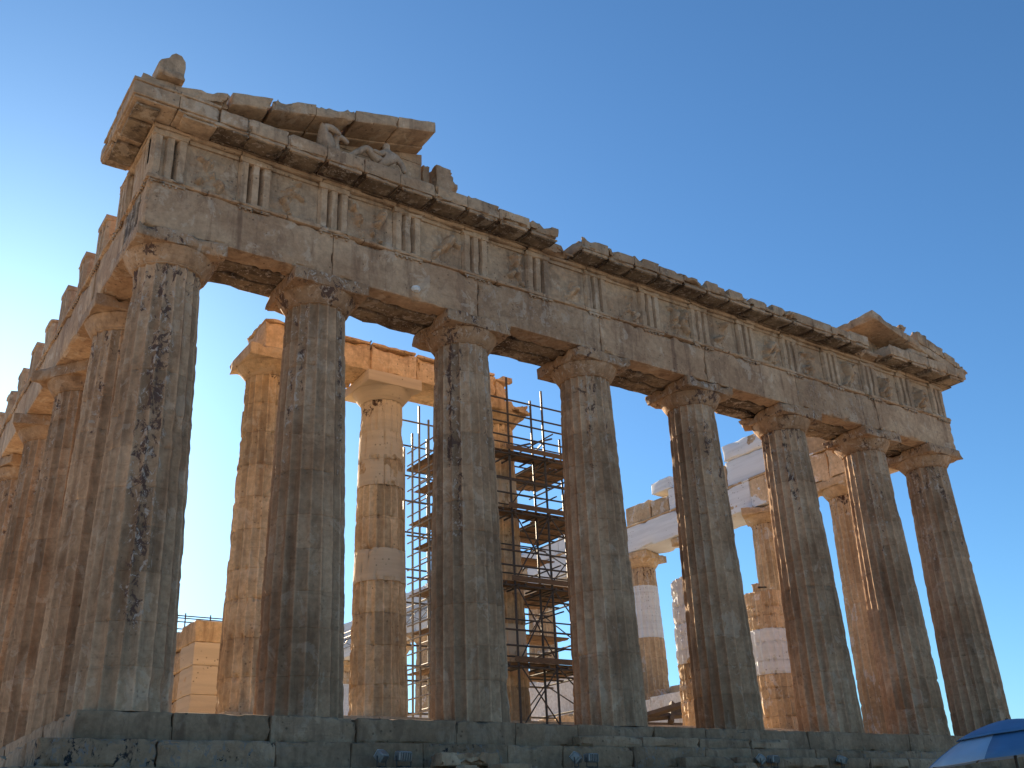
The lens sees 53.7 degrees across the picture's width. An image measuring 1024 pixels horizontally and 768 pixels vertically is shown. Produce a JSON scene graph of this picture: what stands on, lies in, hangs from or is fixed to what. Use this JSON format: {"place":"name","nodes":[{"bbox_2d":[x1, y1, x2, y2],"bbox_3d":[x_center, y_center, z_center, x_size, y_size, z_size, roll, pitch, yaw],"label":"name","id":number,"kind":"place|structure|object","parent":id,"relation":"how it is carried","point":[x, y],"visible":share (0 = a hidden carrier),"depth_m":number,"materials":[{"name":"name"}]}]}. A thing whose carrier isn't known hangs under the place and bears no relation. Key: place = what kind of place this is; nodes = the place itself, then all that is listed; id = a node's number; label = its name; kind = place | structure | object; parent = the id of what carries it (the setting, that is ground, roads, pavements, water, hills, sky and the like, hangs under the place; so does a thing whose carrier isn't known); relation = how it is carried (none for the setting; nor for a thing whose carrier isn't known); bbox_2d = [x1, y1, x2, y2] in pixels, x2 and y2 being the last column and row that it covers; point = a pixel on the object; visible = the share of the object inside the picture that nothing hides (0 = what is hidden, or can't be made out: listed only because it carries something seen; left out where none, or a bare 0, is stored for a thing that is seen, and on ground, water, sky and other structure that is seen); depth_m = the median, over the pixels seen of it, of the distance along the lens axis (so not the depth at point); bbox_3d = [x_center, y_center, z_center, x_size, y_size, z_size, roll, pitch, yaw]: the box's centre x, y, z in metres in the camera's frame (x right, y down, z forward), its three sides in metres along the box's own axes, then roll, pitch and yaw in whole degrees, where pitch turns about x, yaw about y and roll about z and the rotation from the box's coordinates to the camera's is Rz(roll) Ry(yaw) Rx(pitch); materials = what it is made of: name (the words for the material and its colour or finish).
{"place":"outdoors","nodes":[
{"label":"outdoors","id":0,"kind":"place"},
{"bbox_2d":[343,600,431,648],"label":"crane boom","id":1,"kind":"object","parent":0,"point":[406,623],"visible":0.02,"depth_m":67.13,"materials":[{"name":"metal"}]},
{"bbox_2d":[456,765,478,767],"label":"loose stone","id":2,"kind":"object","parent":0,"point":[469,766],"visible":1,"depth_m":20.06,"materials":[{"name":"stone"}]},
{"bbox_2d":[0,0,1023,735],"label":"sky","id":3,"kind":"structure","parent":0,"point":[833,163],"materials":[{"name":"blue"}]},
{"bbox_2d":[646,684,679,699],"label":"stone block","id":4,"kind":"structure","parent":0,"point":[674,688],"depth_m":44.59,"materials":[{"name":"stone"}]},
{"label":"column","id":5,"kind":"object","parent":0,"visible":0},
{"bbox_2d":[343,434,898,660],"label":"entablature","id":6,"kind":"structure","parent":5,"relation":"on","point":[652,525],"depth_m":48.41,"materials":[{"name":"stone"}]},
{"bbox_3d":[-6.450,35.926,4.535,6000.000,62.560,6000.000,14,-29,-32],"label":"ground","id":7,"kind":"structure","parent":0,"visible":0},
{"bbox_2d":[0,710,1023,767],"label":"stepped base","id":8,"kind":"object","parent":7,"relation":"on","point":[95,739],"visible":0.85,"depth_m":21.37,"materials":[{"name":"stone"}]},
{"bbox_2d":[0,453,21,561],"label":"column","id":9,"kind":"structure","parent":8,"relation":"on","point":[9,467],"depth_m":34.90,"materials":[{"name":"stone"}]},
{"bbox_2d":[0,413,51,689],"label":"column","id":10,"kind":"structure","parent":8,"relation":"on","point":[31,430],"depth_m":30.90,"materials":[{"name":"stone"}]},
{"bbox_2d":[0,359,88,747],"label":"column","id":11,"kind":"structure","parent":8,"relation":"on","point":[63,384],"depth_m":26.82,"materials":[{"name":"stone"}]},
{"bbox_2d":[25,293,129,735],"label":"column","id":12,"kind":"structure","parent":8,"relation":"on","point":[102,323],"depth_m":23.53,"materials":[{"name":"stone"}]},
{"bbox_2d":[0,101,200,458],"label":"flank entablature","id":13,"kind":"structure","parent":12,"relation":"on","point":[63,344],"depth_m":27.04,"materials":[{"name":"stone"}]},
{"bbox_2d":[63,221,227,716],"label":"column","id":14,"kind":"structure","parent":8,"relation":"on","point":[123,658],"depth_m":20.67,"materials":[{"name":"stone"}]},
{"bbox_2d":[253,265,369,717],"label":"column","id":15,"kind":"structure","parent":8,"relation":"on","point":[300,665],"depth_m":22.66,"materials":[{"name":"stone"}]},
{"bbox_2d":[343,660,349,714],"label":"column","id":16,"kind":"structure","parent":8,"relation":"on","point":[346,686],"depth_m":75.55,"materials":[{"name":"stone"}]},
{"bbox_2d":[374,749,388,766],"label":"floodlight","id":17,"kind":"object","parent":8,"relation":"on","point":[381,756],"visible":0.98,"depth_m":19.80,"materials":[{"name":"grey metal"}]},
{"bbox_2d":[394,751,411,766],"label":"floodlight","id":18,"kind":"object","parent":8,"relation":"on","point":[404,756],"visible":1,"depth_m":20.00,"materials":[{"name":"grey metal"}]},
{"bbox_2d":[405,641,411,687],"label":"column","id":19,"kind":"structure","parent":8,"relation":"on","point":[408,648],"depth_m":69.86,"materials":[{"name":"stone"}]},
{"bbox_2d":[407,631,427,712],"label":"column","id":20,"kind":"structure","parent":8,"relation":"on","point":[424,656],"depth_m":65.72,"materials":[{"name":"stone"}]},
{"bbox_2d":[412,308,510,722],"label":"column","id":21,"kind":"structure","parent":8,"relation":"on","point":[468,667],"depth_m":24.95,"materials":[{"name":"stone"}]},
{"bbox_2d":[430,752,498,767],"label":"loose stone","id":22,"kind":"object","parent":8,"relation":"on","point":[451,759],"visible":0.88,"depth_m":20.49,"materials":[{"name":"stone"}]},
{"bbox_2d":[219,711,798,730],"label":"platform","id":23,"kind":"structure","parent":8,"relation":"on","point":[351,717],"depth_m":27.68,"materials":[{"name":"stone"}]},
{"bbox_2d":[171,620,221,713],"bbox_3d":[-14.212,12.388,37.762,1.805,3.411,19.003,14,-29,-32],"label":"wall stump","id":24,"kind":"object","parent":23,"relation":"on","point":[196,661],"visible":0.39,"depth_m":30.74,"materials":[{"name":"stone"}]},
{"bbox_2d":[177,613,221,629],"bbox_3d":[-11.676,10.490,35.563,4.100,4.819,1.546,14,-29,-32],"label":"walkway railing","id":25,"kind":"object","parent":23,"relation":"on","point":[185,618],"visible":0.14,"depth_m":36.17,"materials":[{"name":"metal"}]},
{"bbox_2d":[215,341,282,713],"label":"column","id":26,"kind":"structure","parent":23,"relation":"on","point":[256,366],"depth_m":27.19,"materials":[{"name":"stone"}]},
{"bbox_2d":[345,369,421,716],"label":"column","id":27,"kind":"structure","parent":23,"relation":"on","point":[378,671],"depth_m":29.11,"materials":[{"name":"stone"}]},
{"bbox_2d":[247,318,511,406],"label":"porch beam","id":28,"kind":"structure","parent":27,"relation":"on","point":[361,356],"depth_m":31.41,"materials":[{"name":"stone"}]},
{"bbox_2d":[402,377,573,724],"bbox_3d":[-0.686,5.296,31.826,6.800,10.940,4.000,14,-29,-32],"label":"scaffolding","id":29,"kind":"object","parent":23,"relation":"on","point":[541,473],"visible":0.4,"depth_m":31.56,"materials":[{"name":"metal"}]},
{"bbox_2d":[491,397,530,720],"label":"column","id":30,"kind":"structure","parent":23,"relation":"on","point":[497,404],"depth_m":31.45,"materials":[{"name":"stone"}]},
{"bbox_2d":[407,676,682,722],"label":"white wall","id":31,"kind":"structure","parent":23,"relation":"on","point":[653,703],"depth_m":48.02,"materials":[{"name":"stone"}]},
{"bbox_2d":[539,714,573,721],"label":"stone block","id":32,"kind":"structure","parent":23,"relation":"on","point":[568,718],"depth_m":45.32,"materials":[{"name":"stone"}]},
{"bbox_2d":[648,722,682,725],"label":"timber beam","id":33,"kind":"structure","parent":23,"relation":"on","point":[658,723],"depth_m":36.37,"materials":[{"name":"brown wood"}]},
{"bbox_2d":[647,712,681,721],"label":"timber beam","id":34,"kind":"structure","parent":33,"relation":"on","point":[678,715],"depth_m":36.75,"materials":[{"name":"brown wood"}]},
{"bbox_2d":[647,702,680,716],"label":"timber beam","id":35,"kind":"structure","parent":34,"relation":"on","point":[664,709],"depth_m":36.60,"materials":[{"name":"brown wood"}]},
{"bbox_2d":[668,700,674,724],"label":"timber beam","id":36,"kind":"structure","parent":33,"relation":"on","point":[671,717],"depth_m":36.85,"materials":[{"name":"brown wood"}]},
{"bbox_2d":[671,576,695,725],"bbox_3d":[6.532,9.408,35.437,1.695,5.138,1.646,8,-26,-22],"label":"column stump","id":37,"kind":"object","parent":23,"relation":"on","point":[683,661],"visible":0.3,"depth_m":35.08,"materials":[{"name":"stone"}]},
{"bbox_2d":[744,583,797,728],"bbox_3d":[9.619,10.097,37.440,1.655,5.276,1.657,14,-29,-32],"label":"column stump","id":38,"kind":"object","parent":23,"relation":"on","point":[764,608],"visible":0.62,"depth_m":36.80,"materials":[{"name":"stone"}]},
{"bbox_2d":[524,590,558,681],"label":"column","id":39,"kind":"structure","parent":8,"relation":"on","point":[548,627],"depth_m":56.23,"materials":[{"name":"stone"}]},
{"bbox_2d":[569,751,582,767],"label":"floodlight","id":40,"kind":"object","parent":8,"relation":"on","point":[575,757],"visible":0.98,"depth_m":22.28,"materials":[{"name":"grey metal"}]},
{"bbox_2d":[584,753,598,767],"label":"floodlight","id":41,"kind":"object","parent":8,"relation":"on","point":[591,757],"visible":1,"depth_m":22.57,"materials":[{"name":"grey metal"}]},
{"bbox_2d":[537,346,647,726],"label":"column","id":42,"kind":"structure","parent":8,"relation":"on","point":[608,683],"depth_m":27.23,"materials":[{"name":"stone"}]},
{"bbox_2d":[116,75,965,457],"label":"front entablature","id":43,"kind":"structure","parent":42,"relation":"on","point":[270,207],"depth_m":28.14,"materials":[{"name":"stone"}]},
{"bbox_2d":[141,73,435,182],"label":"pediment","id":44,"kind":"structure","parent":43,"relation":"on","point":[406,139],"depth_m":26.47,"materials":[{"name":"stone"}]},
{"bbox_2d":[152,53,185,85],"bbox_3d":[-8.131,-7.388,23.957,0.626,0.784,0.703,14,-29,-32],"label":"acroterion stone","id":45,"kind":"object","parent":44,"relation":"on","point":[172,69],"visible":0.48,"depth_m":23.69,"materials":[{"name":"stone"}]},
{"bbox_2d":[316,122,340,147],"bbox_3d":[-4.778,-6.280,26.122,0.557,0.792,0.590,14,-29,-32],"label":"horse head statue","id":46,"kind":"object","parent":43,"relation":"on","point":[325,138],"visible":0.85,"depth_m":25.93,"materials":[{"name":"stone"}]},
{"bbox_2d":[333,134,348,149],"bbox_3d":[-4.561,-6.155,26.377,0.516,0.696,0.435,14,-29,-32],"label":"horse head statue","id":47,"kind":"object","parent":43,"relation":"on","point":[341,138],"visible":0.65,"depth_m":26.30,"materials":[{"name":"stone"}]},
{"bbox_2d":[350,143,406,173],"bbox_3d":[-3.661,-6.122,26.895,1.799,0.994,0.489,14,-29,-32],"label":"reclining statue","id":48,"kind":"object","parent":43,"relation":"on","point":[386,156],"visible":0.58,"depth_m":26.80,"materials":[{"name":"stone"}]},
{"bbox_2d":[429,165,457,191],"bbox_3d":[-2.042,-5.372,28.808,0.734,1.411,0.819,14,-29,-32],"label":"stone block","id":49,"kind":"object","parent":43,"relation":"on","point":[440,176],"visible":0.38,"depth_m":28.62,"materials":[{"name":"stone"}]},
{"bbox_2d":[837,310,966,375],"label":"pediment","id":50,"kind":"structure","parent":43,"relation":"on","point":[877,330],"depth_m":38.56,"materials":[{"name":"stone"}]},
{"bbox_2d":[905,348,927,357],"bbox_3d":[15.509,-1.173,38.924,1.028,0.366,0.339,8,-26,-22],"label":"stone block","id":51,"kind":"object","parent":43,"relation":"on","point":[916,352],"visible":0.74,"depth_m":38.79,"materials":[{"name":"stone"}]},
{"bbox_2d":[629,549,669,699],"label":"column","id":52,"kind":"structure","parent":8,"relation":"on","point":[645,563],"depth_m":49.36,"materials":[{"name":"stone"}]},
{"bbox_2d":[671,537,678,546],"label":"column","id":53,"kind":"structure","parent":8,"relation":"on","point":[674,542],"depth_m":48.37,"materials":[{"name":"stone"}]},
{"bbox_2d":[645,375,764,729],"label":"column","id":54,"kind":"structure","parent":8,"relation":"on","point":[726,691],"depth_m":29.52,"materials":[{"name":"stone"}]},
{"bbox_2d":[741,505,779,590],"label":"column","id":55,"kind":"structure","parent":8,"relation":"on","point":[758,520],"depth_m":43.82,"materials":[{"name":"stone"}]},
{"bbox_2d":[756,753,766,766],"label":"floodlight","id":56,"kind":"object","parent":8,"relation":"on","point":[761,759],"visible":1,"depth_m":25.39,"materials":[{"name":"grey metal"}]},
{"bbox_2d":[767,755,779,767],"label":"floodlight","id":57,"kind":"object","parent":8,"relation":"on","point":[771,759],"visible":1,"depth_m":25.68,"materials":[{"name":"grey metal"}]},
{"bbox_2d":[738,402,864,732],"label":"column","id":58,"kind":"structure","parent":8,"relation":"on","point":[825,691],"depth_m":31.82,"materials":[{"name":"stone"}]},
{"bbox_2d":[837,755,847,767],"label":"floodlight","id":59,"kind":"object","parent":8,"relation":"on","point":[841,759],"visible":1,"depth_m":27.04,"materials":[{"name":"grey metal"}]},
{"bbox_2d":[816,473,887,733],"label":"column","id":60,"kind":"structure","parent":8,"relation":"on","point":[833,492],"depth_m":39.27,"materials":[{"name":"stone"}]},
{"bbox_2d":[822,425,950,734],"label":"column","id":61,"kind":"structure","parent":8,"relation":"on","point":[912,699],"depth_m":34.11,"materials":[{"name":"stone"}]},
{"bbox_2d":[886,442,1010,735],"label":"column","id":62,"kind":"structure","parent":8,"relation":"on","point":[974,691],"depth_m":36.17,"materials":[{"name":"stone"}]},
{"bbox_2d":[488,763,536,767],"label":"loose stone","id":63,"kind":"object","parent":7,"relation":"on","point":[515,765],"visible":1,"depth_m":20.36,"materials":[{"name":"stone"}]},
{"bbox_2d":[731,763,757,767],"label":"loose stone","id":64,"kind":"object","parent":7,"relation":"on","point":[744,765],"visible":1,"depth_m":24.36,"materials":[{"name":"stone"}]},
{"bbox_2d":[929,718,1023,767],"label":"umbrella","id":65,"kind":"object","parent":7,"relation":"on","point":[1000,740],"visible":1,"depth_m":7.67,"materials":[{"name":"blue fabric"}]}
]}

